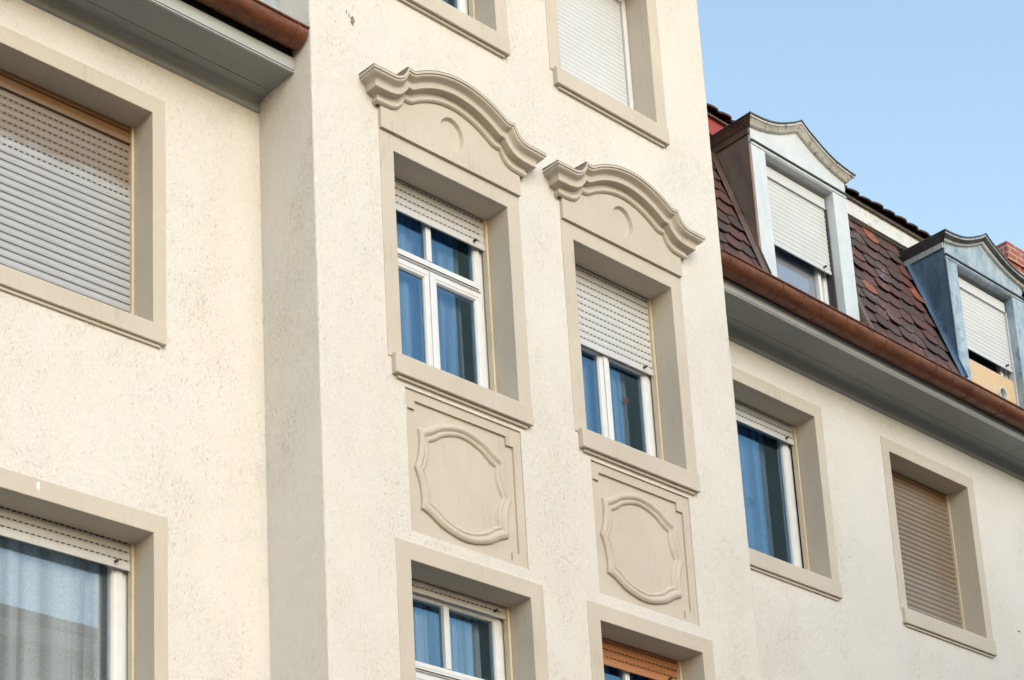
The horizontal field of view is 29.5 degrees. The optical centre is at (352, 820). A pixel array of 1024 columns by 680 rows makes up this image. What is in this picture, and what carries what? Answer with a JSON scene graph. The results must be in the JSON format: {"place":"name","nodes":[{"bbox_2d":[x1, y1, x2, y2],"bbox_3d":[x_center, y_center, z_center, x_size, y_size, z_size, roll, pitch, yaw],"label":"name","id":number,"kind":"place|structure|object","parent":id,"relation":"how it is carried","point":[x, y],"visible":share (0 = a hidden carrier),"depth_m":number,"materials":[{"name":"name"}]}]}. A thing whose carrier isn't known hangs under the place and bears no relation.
{"place":"outdoors","nodes":[
{"label":"outdoors","id":0,"kind":"place"},
{"bbox_2d":[0,0,1023,679],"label":"apartment building","id":1,"kind":"structure","parent":0,"point":[242,436],"depth_m":13.37,"materials":[{"name":"beige paint"}]},
{"bbox_2d":[0,536,106,679],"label":"curtain","id":2,"kind":"object","parent":1,"relation":"hanging from","point":[63,640],"visible":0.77,"depth_m":11.56,"materials":[{"name":"white fabric"}]},
{"bbox_2d":[0,25,166,348],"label":"window","id":3,"kind":"structure","parent":1,"relation":"in","point":[83,161],"depth_m":12.22,"materials":[{"name":"white plastic"}]},
{"bbox_2d":[0,467,167,679],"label":"window","id":4,"kind":"structure","parent":1,"relation":"in","point":[33,511],"depth_m":11.62,"materials":[{"name":"beige stone"}]},
{"bbox_2d":[396,211,464,378],"bbox_3d":[0.424,-3.632,13.519,0.940,1.460,0.076,11,-21,-39],"label":"curtain","id":5,"kind":"object","parent":1,"relation":"hanging from","point":[408,235],"visible":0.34,"depth_m":13.65,"materials":[{"name":"blue fabric"}]},
{"bbox_2d":[414,602,481,678],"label":"curtain","id":6,"kind":"object","parent":1,"relation":"hanging from","point":[462,651],"visible":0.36,"depth_m":12.97,"materials":[{"name":"blue fabric"}]},
{"bbox_2d":[398,0,509,58],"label":"window","id":7,"kind":"structure","parent":1,"relation":"in","point":[485,24],"depth_m":14.06,"materials":[{"name":"beige stone"}]},
{"bbox_2d":[379,128,533,429],"bbox_3d":[0.620,-3.653,13.348,1.325,1.862,0.380,11,-21,-39],"label":"window","id":8,"kind":"structure","parent":1,"relation":"in","point":[496,237],"depth_m":13.53,"materials":[{"name":"beige stone"}]},
{"bbox_2d":[395,537,548,679],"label":"window","id":9,"kind":"structure","parent":1,"relation":"in","point":[523,635],"depth_m":12.80,"materials":[{"name":"beige stone"}]},
{"bbox_2d":[581,353,629,445],"bbox_3d":[1.760,-3.363,14.612,0.916,1.460,0.038,11,-21,-39],"label":"curtain","id":10,"kind":"object","parent":1,"relation":"hanging from","point":[589,410],"visible":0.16,"depth_m":14.73,"materials":[{"name":"blue fabric"}]},
{"bbox_2d":[545,0,669,147],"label":"window","id":11,"kind":"structure","parent":1,"relation":"in","point":[605,55],"depth_m":15.41,"materials":[{"name":"white plastic"}]},
{"bbox_2d":[604,665,645,679],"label":"curtain","id":12,"kind":"object","parent":1,"relation":"hanging from","point":[632,675],"visible":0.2,"depth_m":14.03,"materials":[{"name":"blue fabric"}]},
{"bbox_2d":[560,219,700,495],"bbox_3d":[1.968,-3.382,14.450,1.332,1.862,0.380,11,-21,-39],"label":"window","id":13,"kind":"structure","parent":1,"relation":"in","point":[609,323],"depth_m":14.64,"materials":[{"name":"beige stone"}]},
{"bbox_2d":[587,600,715,679],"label":"window","id":14,"kind":"structure","parent":1,"relation":"in","point":[691,656],"depth_m":13.86,"materials":[{"name":"beige stone"}]},
{"bbox_2d":[737,423,773,556],"bbox_3d":[3.248,-2.811,16.547,1.040,1.470,0.028,11,-21,-39],"label":"curtain","id":15,"kind":"object","parent":1,"relation":"hanging from","point":[746,485],"visible":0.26,"depth_m":16.79,"materials":[{"name":"blue fabric"}]},
{"bbox_2d":[748,497,755,505],"bbox_3d":[3.441,-2.745,16.646,0.110,0.075,0.006,11,-21,-39],"label":"butterfly decoration","id":16,"kind":"object","parent":15,"relation":"attached to","point":[753,501],"visible":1,"depth_m":16.64,"materials":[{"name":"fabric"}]},
{"bbox_2d":[731,366,842,600],"bbox_3d":[3.475,-2.822,16.397,1.498,1.844,0.378,11,-21,-39],"label":"window","id":17,"kind":"structure","parent":1,"relation":"in","point":[819,575],"depth_m":16.72,"materials":[{"name":"beige stone"}]},
{"bbox_2d":[880,436,1020,657],"bbox_3d":[5.479,-2.419,18.035,2.015,1.844,0.378,11,-21,-39],"label":"window","id":18,"kind":"structure","parent":1,"relation":"in","point":[937,550],"depth_m":18.07,"materials":[{"name":"beige stone"}]},
{"bbox_2d":[697,0,1023,250],"label":"sky","id":19,"kind":"structure","parent":0,"point":[922,101],"materials":[{"name":"blue"}]}
]}

